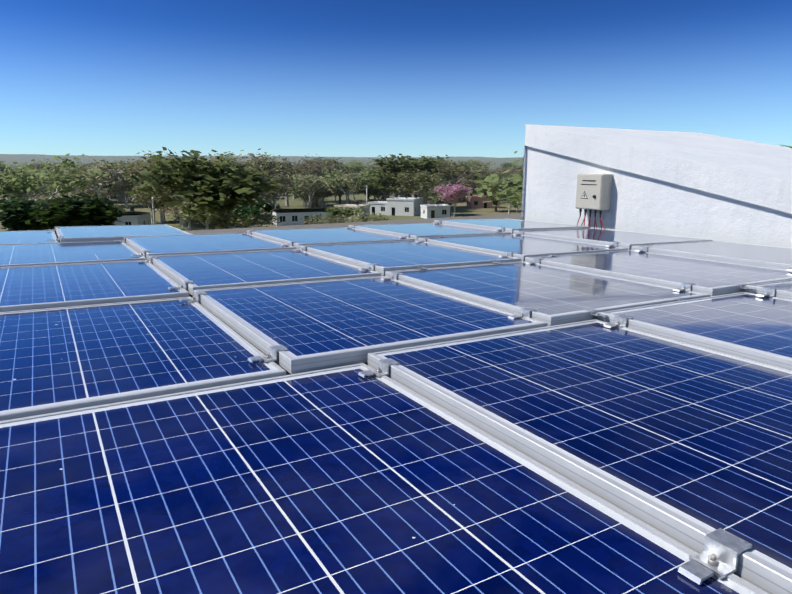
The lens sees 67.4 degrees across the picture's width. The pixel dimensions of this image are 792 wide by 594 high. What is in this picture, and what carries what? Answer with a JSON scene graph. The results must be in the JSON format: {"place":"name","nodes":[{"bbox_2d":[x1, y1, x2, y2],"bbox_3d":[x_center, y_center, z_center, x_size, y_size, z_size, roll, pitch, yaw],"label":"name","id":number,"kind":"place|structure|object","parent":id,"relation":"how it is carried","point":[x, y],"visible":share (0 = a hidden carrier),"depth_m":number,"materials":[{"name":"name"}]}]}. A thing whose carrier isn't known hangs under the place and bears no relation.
{"place":"outdoors","nodes":[
{"label":"outdoors","id":0,"kind":"place"},
{"bbox_2d":[112,206,150,224],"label":"house","id":1,"kind":"structure","parent":0,"point":[131,217],"depth_m":113.38,"materials":[{"name":"white paint"}]},
{"bbox_2d":[0,186,521,230],"bbox_3d":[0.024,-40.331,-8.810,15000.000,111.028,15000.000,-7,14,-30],"label":"ground","id":2,"kind":"structure","parent":0,"point":[462,209],"depth_m":182.42,"materials":[{"name":"green plant"}]},
{"bbox_2d":[0,198,49,230],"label":"dense tree","id":3,"kind":"object","parent":2,"relation":"on","point":[10,216],"visible":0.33,"depth_m":81.70,"materials":[{"name":"green plant"}]},
{"bbox_2d":[27,159,68,172],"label":"bare tree","id":4,"kind":"object","parent":2,"relation":"on","point":[39,166],"visible":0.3,"depth_m":308.74,"materials":[{"name":"green plant"}]},
{"bbox_2d":[0,153,108,202],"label":"tree","id":5,"kind":"object","parent":2,"relation":"on","point":[21,181],"visible":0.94,"depth_m":96.17,"materials":[{"name":"green plant"}]},
{"bbox_2d":[18,192,126,233],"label":"dense tree","id":6,"kind":"object","parent":2,"relation":"on","point":[66,210],"visible":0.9,"depth_m":80.73,"materials":[{"name":"green plant"}]},
{"bbox_2d":[78,184,98,195],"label":"bare tree","id":7,"kind":"object","parent":2,"relation":"on","point":[87,191],"visible":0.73,"depth_m":196.88,"materials":[{"name":"green plant"}]},
{"bbox_2d":[47,159,134,199],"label":"dry tree","id":8,"kind":"object","parent":2,"relation":"on","point":[112,176],"visible":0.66,"depth_m":184.09,"materials":[{"name":"green plant"}]},
{"bbox_2d":[89,182,116,202],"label":"dense tree","id":9,"kind":"object","parent":2,"relation":"on","point":[103,187],"visible":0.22,"depth_m":207.43,"materials":[{"name":"green plant"}]},
{"bbox_2d":[100,188,117,198],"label":"bare tree","id":10,"kind":"object","parent":2,"relation":"on","point":[110,191],"visible":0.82,"depth_m":194.85,"materials":[{"name":"green plant"}]},
{"bbox_2d":[85,160,137,201],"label":"dry tree","id":11,"kind":"object","parent":2,"relation":"on","point":[122,200],"visible":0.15,"depth_m":213.77,"materials":[{"name":"green plant"}]},
{"bbox_2d":[98,160,136,199],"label":"tree","id":12,"kind":"object","parent":2,"relation":"on","point":[116,166],"visible":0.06,"depth_m":227.24,"materials":[{"name":"green plant"}]},
{"bbox_2d":[111,182,135,206],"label":"bare tree","id":13,"kind":"object","parent":2,"relation":"on","point":[120,189],"visible":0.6,"depth_m":186.21,"materials":[{"name":"green plant"}]},
{"bbox_2d":[113,190,134,205],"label":"dry tree","id":14,"kind":"object","parent":2,"relation":"on","point":[120,195],"visible":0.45,"depth_m":191.22,"materials":[{"name":"green plant"}]},
{"bbox_2d":[116,176,147,205],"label":"tree","id":15,"kind":"object","parent":2,"relation":"on","point":[130,183],"visible":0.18,"depth_m":191.02,"materials":[{"name":"green plant"}]},
{"bbox_2d":[124,182,165,221],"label":"dry tree","id":16,"kind":"object","parent":2,"relation":"on","point":[137,196],"visible":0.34,"depth_m":133.46,"materials":[{"name":"green plant"}]},
{"bbox_2d":[135,183,167,222],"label":"bare tree","id":17,"kind":"object","parent":2,"relation":"on","point":[161,217],"visible":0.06,"depth_m":134.93,"materials":[{"name":"green plant"}]},
{"bbox_2d":[140,195,170,221],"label":"tree","id":18,"kind":"object","parent":2,"relation":"on","point":[164,220],"visible":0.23,"depth_m":135.45,"materials":[{"name":"green plant"}]},
{"bbox_2d":[111,150,202,219],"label":"tree","id":19,"kind":"object","parent":2,"relation":"on","point":[136,172],"visible":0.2,"depth_m":135.16,"materials":[{"name":"green plant"}]},
{"bbox_2d":[132,181,186,226],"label":"tree","id":20,"kind":"object","parent":2,"relation":"on","point":[166,192],"visible":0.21,"depth_m":121.56,"materials":[{"name":"green plant"}]},
{"bbox_2d":[119,156,213,176],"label":"tree","id":21,"kind":"object","parent":2,"relation":"on","point":[138,161],"visible":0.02,"depth_m":166.25,"materials":[{"name":"green plant"}]},
{"bbox_2d":[155,200,194,230],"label":"dry tree","id":22,"kind":"object","parent":2,"relation":"on","point":[175,209],"visible":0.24,"depth_m":111.18,"materials":[{"name":"green plant"}]},
{"bbox_2d":[121,147,282,228],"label":"tree","id":23,"kind":"object","parent":2,"relation":"on","point":[211,188],"visible":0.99,"depth_m":86.30,"materials":[{"name":"green plant"}]},
{"bbox_2d":[176,202,237,229],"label":"tree","id":24,"kind":"object","parent":2,"relation":"on","point":[208,216],"visible":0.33,"depth_m":101.36,"materials":[{"name":"green plant"}]},
{"bbox_2d":[205,206,280,229],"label":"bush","id":25,"kind":"object","parent":2,"relation":"on","point":[253,217],"visible":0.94,"depth_m":85.69,"materials":[{"name":"green plant"}]},
{"bbox_2d":[206,148,286,197],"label":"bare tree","id":26,"kind":"object","parent":2,"relation":"on","point":[264,165],"visible":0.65,"depth_m":151.68,"materials":[{"name":"green plant"}]},
{"bbox_2d":[230,205,263,225],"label":"bush","id":27,"kind":"object","parent":2,"relation":"on","point":[246,211],"visible":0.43,"depth_m":113.88,"materials":[{"name":"green plant"}]},
{"bbox_2d":[248,199,274,218],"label":"bush","id":28,"kind":"object","parent":2,"relation":"on","point":[268,206],"visible":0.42,"depth_m":143.99,"materials":[{"name":"green plant"}]},
{"bbox_2d":[255,176,298,216],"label":"dry tree","id":29,"kind":"object","parent":2,"relation":"on","point":[267,196],"visible":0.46,"depth_m":151.04,"materials":[{"name":"green plant"}]},
{"bbox_2d":[260,155,316,205],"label":"bare tree","id":30,"kind":"object","parent":2,"relation":"on","point":[290,172],"visible":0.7,"depth_m":190.23,"materials":[{"name":"green plant"}]},
{"bbox_2d":[271,175,333,207],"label":"dry tree","id":31,"kind":"object","parent":2,"relation":"on","point":[300,195],"visible":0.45,"depth_m":165.21,"materials":[{"name":"green plant"}]},
{"bbox_2d":[282,172,332,207],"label":"bare tree","id":32,"kind":"object","parent":2,"relation":"on","point":[319,182],"visible":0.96,"depth_m":157.90,"materials":[{"name":"green plant"}]},
{"bbox_2d":[300,192,319,204],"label":"bare tree","id":33,"kind":"object","parent":2,"relation":"on","point":[315,197],"visible":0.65,"depth_m":165.56,"materials":[{"name":"green plant"}]},
{"bbox_2d":[289,180,340,207],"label":"tree","id":34,"kind":"object","parent":2,"relation":"on","point":[313,204],"visible":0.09,"depth_m":176.86,"materials":[{"name":"green plant"}]},
{"bbox_2d":[293,153,339,178],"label":"bare tree","id":35,"kind":"object","parent":2,"relation":"on","point":[314,164],"visible":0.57,"depth_m":215.87,"materials":[{"name":"green plant"}]},
{"bbox_2d":[297,157,343,176],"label":"tree","id":36,"kind":"object","parent":2,"relation":"on","point":[335,163],"visible":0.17,"depth_m":284.07,"materials":[{"name":"green plant"}]},
{"bbox_2d":[124,214,520,374],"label":"roof","id":37,"kind":"structure","parent":2,"relation":"on","point":[342,225],"depth_m":4.82,"materials":[{"name":"concrete"}]},
{"bbox_2d":[521,124,791,247],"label":"wall","id":38,"kind":"structure","parent":37,"relation":"on","point":[700,186],"depth_m":3.60,"materials":[{"name":"white paint"}]},
{"bbox_2d":[575,174,612,229],"bbox_3d":[1.274,-0.590,3.864,0.107,0.410,0.281,-7,14,-30],"label":"electrical box","id":39,"kind":"object","parent":38,"relation":"attached to","point":[593,191],"visible":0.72,"depth_m":3.79,"materials":[{"name":"beige paint"}]},
{"bbox_2d":[299,212,352,224],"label":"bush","id":40,"kind":"object","parent":2,"relation":"on","point":[326,220],"visible":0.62,"depth_m":86.98,"materials":[{"name":"green plant"}]},
{"bbox_2d":[318,189,336,207],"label":"dry tree","id":41,"kind":"object","parent":2,"relation":"on","point":[322,195],"visible":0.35,"depth_m":180.27,"materials":[{"name":"green plant"}]},
{"bbox_2d":[324,206,365,222],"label":"bush","id":42,"kind":"object","parent":2,"relation":"on","point":[336,211],"visible":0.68,"depth_m":115.97,"materials":[{"name":"green plant"}]},
{"bbox_2d":[335,180,356,204],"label":"tree","id":43,"kind":"object","parent":2,"relation":"on","point":[346,187],"visible":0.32,"depth_m":199.55,"materials":[{"name":"green plant"}]},
{"bbox_2d":[320,167,378,203],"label":"tree","id":44,"kind":"object","parent":2,"relation":"on","point":[360,179],"visible":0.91,"depth_m":176.29,"materials":[{"name":"green plant"}]},
{"bbox_2d":[334,201,370,218],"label":"cream house","id":45,"kind":"structure","parent":2,"relation":"on","point":[365,207],"depth_m":147.11,"materials":[{"name":"paint"}]},
{"bbox_2d":[337,162,368,177],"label":"tree","id":46,"kind":"object","parent":2,"relation":"on","point":[347,171],"visible":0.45,"depth_m":289.59,"materials":[{"name":"green plant"}]},
{"bbox_2d":[338,160,368,191],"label":"tree","id":47,"kind":"object","parent":2,"relation":"on","point":[356,165],"visible":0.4,"depth_m":291.51,"materials":[{"name":"green plant"}]},
{"bbox_2d":[350,181,382,200],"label":"tree","id":48,"kind":"object","parent":2,"relation":"on","point":[360,190],"visible":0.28,"depth_m":186.75,"materials":[{"name":"green plant"}]},
{"bbox_2d":[344,209,394,222],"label":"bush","id":49,"kind":"object","parent":2,"relation":"on","point":[361,214],"visible":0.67,"depth_m":101.06,"materials":[{"name":"green plant"}]},
{"bbox_2d":[353,168,397,198],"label":"tree","id":50,"kind":"object","parent":2,"relation":"on","point":[365,172],"visible":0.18,"depth_m":186.54,"materials":[{"name":"green plant"}]},
{"bbox_2d":[369,184,389,198],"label":"tree","id":51,"kind":"object","parent":2,"relation":"on","point":[380,194],"visible":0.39,"depth_m":189.10,"materials":[{"name":"green plant"}]},
{"bbox_2d":[368,194,422,215],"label":"house","id":52,"kind":"structure","parent":2,"relation":"on","point":[405,205],"depth_m":156.21,"materials":[{"name":"paint"}]},
{"bbox_2d":[367,154,446,196],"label":"tree","id":53,"kind":"object","parent":2,"relation":"on","point":[404,166],"visible":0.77,"depth_m":176.99,"materials":[{"name":"green plant"}]},
{"bbox_2d":[385,175,436,197],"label":"dry tree","id":54,"kind":"object","parent":2,"relation":"on","point":[410,191],"visible":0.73,"depth_m":168.84,"materials":[{"name":"green plant"}]},
{"bbox_2d":[382,169,460,203],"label":"tree","id":55,"kind":"object","parent":2,"relation":"on","point":[429,177],"visible":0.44,"depth_m":172.09,"materials":[{"name":"green plant"}]},
{"bbox_2d":[392,169,454,204],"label":"bare tree","id":56,"kind":"object","parent":2,"relation":"on","point":[430,183],"visible":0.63,"depth_m":168.26,"materials":[{"name":"green plant"}]},
{"bbox_2d":[425,184,465,214],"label":"tree","id":57,"kind":"object","parent":2,"relation":"on","point":[435,196],"visible":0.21,"depth_m":156.72,"materials":[{"name":"green plant"}]},
{"bbox_2d":[426,161,467,201],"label":"tree","id":58,"kind":"object","parent":2,"relation":"on","point":[446,172],"visible":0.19,"depth_m":212.28,"materials":[{"name":"green plant"}]},
{"bbox_2d":[434,163,459,199],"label":"dry tree","id":59,"kind":"object","parent":2,"relation":"on","point":[448,178],"visible":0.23,"depth_m":213.51,"materials":[{"name":"green plant"}]},
{"bbox_2d":[432,181,471,216],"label":"pink tree","id":60,"kind":"object","parent":2,"relation":"on","point":[453,194],"visible":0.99,"depth_m":138.72,"materials":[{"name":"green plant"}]},
{"bbox_2d":[432,155,486,181],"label":"dry tree","id":61,"kind":"object","parent":2,"relation":"on","point":[465,169],"visible":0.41,"depth_m":225.15,"materials":[{"name":"green plant"}]},
{"bbox_2d":[455,172,482,195],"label":"bare tree","id":62,"kind":"object","parent":2,"relation":"on","point":[463,181],"visible":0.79,"depth_m":199.31,"materials":[{"name":"green plant"}]},
{"bbox_2d":[451,161,487,171],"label":"tree","id":63,"kind":"object","parent":2,"relation":"on","point":[469,164],"visible":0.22,"depth_m":380.70,"materials":[{"name":"green plant"}]},
{"bbox_2d":[461,173,493,191],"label":"tree","id":64,"kind":"object","parent":2,"relation":"on","point":[480,177],"visible":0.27,"depth_m":220.49,"materials":[{"name":"green plant"}]},
{"bbox_2d":[467,159,494,169],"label":"tree","id":65,"kind":"object","parent":2,"relation":"on","point":[482,164],"visible":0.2,"depth_m":394.92,"materials":[{"name":"green plant"}]},
{"bbox_2d":[466,193,499,207],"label":"salmon house","id":66,"kind":"structure","parent":2,"relation":"on","point":[474,201],"depth_m":183.09,"materials":[{"name":"paint"}]},
{"bbox_2d":[457,151,523,207],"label":"tree","id":67,"kind":"object","parent":2,"relation":"on","point":[518,181],"visible":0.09,"depth_m":73.03,"materials":[{"name":"green plant"}]},
{"bbox_2d":[474,182,507,210],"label":"tree","id":68,"kind":"object","parent":2,"relation":"on","point":[485,193],"visible":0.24,"depth_m":168.43,"materials":[{"name":"green plant"}]},
{"bbox_2d":[491,178,518,213],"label":"tree","id":69,"kind":"object","parent":2,"relation":"on","point":[508,181],"visible":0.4,"depth_m":143.59,"materials":[{"name":"green plant"}]},
{"bbox_2d":[492,190,521,208],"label":"tree","id":70,"kind":"object","parent":2,"relation":"on","point":[513,199],"visible":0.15,"depth_m":119.06,"materials":[{"name":"green plant"}]},
{"bbox_2d":[0,154,523,170],"bbox_3d":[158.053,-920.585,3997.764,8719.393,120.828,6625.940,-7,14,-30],"label":"hills","id":71,"kind":"structure","parent":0,"point":[20,159],"depth_m":3412.06,"materials":[{"name":"green plant"}]},
{"bbox_2d":[271,204,336,225],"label":"house","id":72,"kind":"structure","parent":0,"point":[290,216],"depth_m":128.53,"materials":[{"name":"white paint"}]},
{"bbox_2d":[0,0,791,157],"label":"sky","id":73,"kind":"structure","parent":0,"point":[323,78],"materials":[{"name":"blue"}]},
{"bbox_2d":[420,201,450,218],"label":"white house","id":74,"kind":"structure","parent":0,"point":[437,210],"depth_m":146.41,"materials":[{"name":"paint"}]},
{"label":"mounting rails","id":75,"kind":"object","parent":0,"visible":0},
{"bbox_2d":[0,230,57,244],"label":"solar panel","id":76,"kind":"object","parent":75,"relation":"on","point":[26,237],"visible":0.64,"depth_m":3.33,"materials":[{"name":"glass"}]},
{"bbox_2d":[0,240,145,266],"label":"solar panel","id":77,"kind":"object","parent":75,"relation":"on","point":[11,255],"visible":0.83,"depth_m":2.66,"materials":[{"name":"glass"}]},
{"bbox_2d":[0,260,188,311],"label":"solar panel","id":78,"kind":"object","parent":75,"relation":"on","point":[46,286],"visible":0.96,"depth_m":1.93,"materials":[{"name":"glass"}]},
{"bbox_2d":[168,280,193,289],"bbox_3d":[-0.686,-0.037,1.896,0.077,0.021,0.032,-6,13,-30],"label":"panel clamp","id":79,"kind":"object","parent":78,"relation":"on","point":[181,286],"visible":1,"depth_m":1.89,"materials":[{"name":"metal"}]},
{"bbox_2d":[55,224,192,242],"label":"solar panel","id":80,"kind":"object","parent":75,"relation":"on","point":[91,233],"visible":0.9,"depth_m":3.50,"materials":[{"name":"glass"}]},
{"bbox_2d":[0,297,285,420],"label":"solar panel","id":81,"kind":"object","parent":75,"relation":"on","point":[57,359],"visible":0.92,"depth_m":1.22,"materials":[{"name":"glass"}]},
{"bbox_2d":[179,291,206,301],"bbox_3d":[-0.599,0.000,1.755,0.077,0.021,0.032,-7,13,-30],"label":"panel clamp","id":82,"kind":"object","parent":81,"relation":"on","point":[193,299],"visible":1,"depth_m":1.75,"materials":[{"name":"metal"}]},
{"bbox_2d":[248,345,288,362],"bbox_3d":[-0.258,0.115,1.196,0.077,0.021,0.032,-6,13,-30],"label":"panel clamp","id":83,"kind":"object","parent":81,"relation":"on","point":[271,355],"visible":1,"depth_m":1.19,"materials":[{"name":"metal"}]},
{"bbox_2d":[125,233,296,259],"bbox_3d":[-0.980,-0.270,3.051,0.670,0.029,0.825,-6,13,-30],"label":"solar panel","id":84,"kind":"object","parent":75,"relation":"on","point":[191,244],"visible":0.79,"depth_m":2.96,"materials":[{"name":"glass"}]},
{"bbox_2d":[149,249,381,295],"bbox_3d":[-0.552,-0.118,2.351,0.670,0.028,0.825,-6,13,-31],"label":"solar panel","id":85,"kind":"object","parent":75,"relation":"on","point":[224,269],"visible":0.87,"depth_m":2.24,"materials":[{"name":"glass"}]},
{"bbox_2d":[359,263,379,270],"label":"panel clamp","id":86,"kind":"object","parent":85,"relation":"on","point":[370,267],"visible":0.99,"depth_m":2.23,"materials":[{"name":"metal"}]},
{"bbox_2d":[247,227,414,248],"bbox_3d":[-0.396,-0.344,3.392,0.670,0.029,0.825,-6,13,-31],"label":"solar panel","id":87,"kind":"object","parent":75,"relation":"on","point":[313,236],"visible":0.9,"depth_m":3.30,"materials":[{"name":"glass"}]},
{"bbox_2d":[193,276,547,373],"bbox_3d":[-0.124,0.035,1.650,0.670,0.028,0.825,-6,13,-30],"label":"solar panel","id":88,"kind":"object","parent":75,"relation":"on","point":[317,325],"visible":0.92,"depth_m":1.50,"materials":[{"name":"glass"}]},
{"bbox_2d":[381,272,402,279],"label":"panel clamp","id":89,"kind":"object","parent":88,"relation":"on","point":[394,276],"visible":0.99,"depth_m":2.09,"materials":[{"name":"metal"}]},
{"bbox_2d":[508,307,536,318],"bbox_3d":[0.326,0.043,1.537,0.077,0.021,0.032,-6,13,-30],"label":"panel clamp","id":90,"kind":"object","parent":88,"relation":"on","point":[525,312],"visible":1,"depth_m":1.53,"materials":[{"name":"metal"}]},
{"bbox_2d":[0,363,767,593],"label":"solar panel","id":91,"kind":"object","parent":75,"relation":"on","point":[347,479],"visible":0.93,"depth_m":0.67,"materials":[{"name":"glass"}]},
{"bbox_2d":[358,358,399,377],"bbox_3d":[-0.033,0.137,1.135,0.077,0.021,0.032,-7,13,-30],"label":"panel clamp","id":92,"kind":"object","parent":91,"relation":"on","point":[382,369],"visible":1,"depth_m":1.13,"materials":[{"name":"metal"}]},
{"bbox_2d":[678,528,752,584],"bbox_3d":[0.308,0.252,0.576,0.077,0.021,0.032,-6,13,-30],"label":"panel clamp","id":93,"kind":"object","parent":91,"relation":"on","point":[717,557],"visible":1,"depth_m":0.57,"materials":[{"name":"metal"}]},
{"bbox_2d":[299,240,521,274],"bbox_3d":[0.032,-0.193,2.691,0.670,0.029,0.825,-6,13,-30],"label":"solar panel","id":94,"kind":"object","parent":75,"relation":"on","point":[397,255],"visible":0.92,"depth_m":2.58,"materials":[{"name":"glass"}]},
{"bbox_2d":[349,223,510,240],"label":"solar panel","id":95,"kind":"object","parent":75,"relation":"on","point":[417,230],"visible":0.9,"depth_m":3.64,"materials":[{"name":"glass"}]},
{"bbox_2d":[434,218,588,233],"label":"solar panel","id":96,"kind":"object","parent":75,"relation":"on","point":[511,225],"visible":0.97,"depth_m":3.97,"materials":[{"name":"glass"}]},
{"bbox_2d":[418,234,627,260],"bbox_3d":[0.616,-0.264,3.033,0.670,0.028,0.825,-6,13,-30],"label":"solar panel","id":97,"kind":"object","parent":75,"relation":"on","point":[522,246],"visible":0.9,"depth_m":2.94,"materials":[{"name":"glass"}]},
{"bbox_2d":[385,261,709,325],"bbox_3d":[0.460,-0.037,1.992,0.670,0.030,0.825,-6,13,-30],"label":"solar panel","id":98,"kind":"object","parent":75,"relation":"on","point":[552,295],"visible":0.9,"depth_m":1.87,"materials":[{"name":"glass"}]},
{"bbox_2d":[673,282,695,291],"bbox_3d":[0.910,-0.031,1.878,0.077,0.021,0.032,-6,13,-30],"label":"panel clamp","id":99,"kind":"object","parent":98,"relation":"on","point":[685,286],"visible":1,"depth_m":1.88,"materials":[{"name":"metal"}]},
{"bbox_2d":[368,319,791,593],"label":"solar panel","id":100,"kind":"object","parent":75,"relation":"on","point":[688,445],"visible":0.96,"depth_m":0.90,"materials":[{"name":"glass"}]},
{"bbox_2d":[604,315,632,327],"bbox_3d":[0.550,0.062,1.476,0.077,0.021,0.032,-7,13,-30],"label":"panel clamp","id":101,"kind":"object","parent":100,"relation":"on","point":[620,321],"visible":0.99,"depth_m":1.47,"materials":[{"name":"metal"}]},
{"bbox_2d":[513,228,711,249],"bbox_3d":[1.199,-0.339,3.373,0.670,0.030,0.825,-5,13,-30],"label":"solar panel","id":102,"kind":"object","parent":75,"relation":"on","point":[626,239],"visible":0.9,"depth_m":3.28,"materials":[{"name":"glass"}]},
{"bbox_2d":[525,250,791,295],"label":"solar panel","id":103,"kind":"object","parent":75,"relation":"on","point":[713,278],"visible":0.91,"depth_m":2.23,"materials":[{"name":"glass"}]},
{"bbox_2d":[598,292,791,369],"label":"solar panel","id":104,"kind":"object","parent":75,"relation":"on","point":[751,326],"visible":0.94,"depth_m":1.46,"materials":[{"name":"glass"}]},
{"bbox_2d":[585,309,608,316],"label":"panel clamp","id":105,"kind":"object","parent":104,"relation":"on","point":[595,312],"visible":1,"depth_m":1.54,"materials":[{"name":"metal"}]},
{"bbox_2d":[756,287,778,296],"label":"panel clamp","id":106,"kind":"object","parent":104,"relation":"on","point":[768,291],"visible":1,"depth_m":1.81,"materials":[{"name":"metal"}]},
{"bbox_2d":[631,241,791,269],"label":"solar panel","id":107,"kind":"object","parent":75,"relation":"on","point":[758,255],"visible":0.95,"depth_m":2.67,"materials":[{"name":"glass"}]},
{"bbox_2d":[745,279,791,299],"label":"solar panel","id":108,"kind":"object","parent":75,"relation":"on","point":[784,287],"visible":0.8,"depth_m":1.87,"materials":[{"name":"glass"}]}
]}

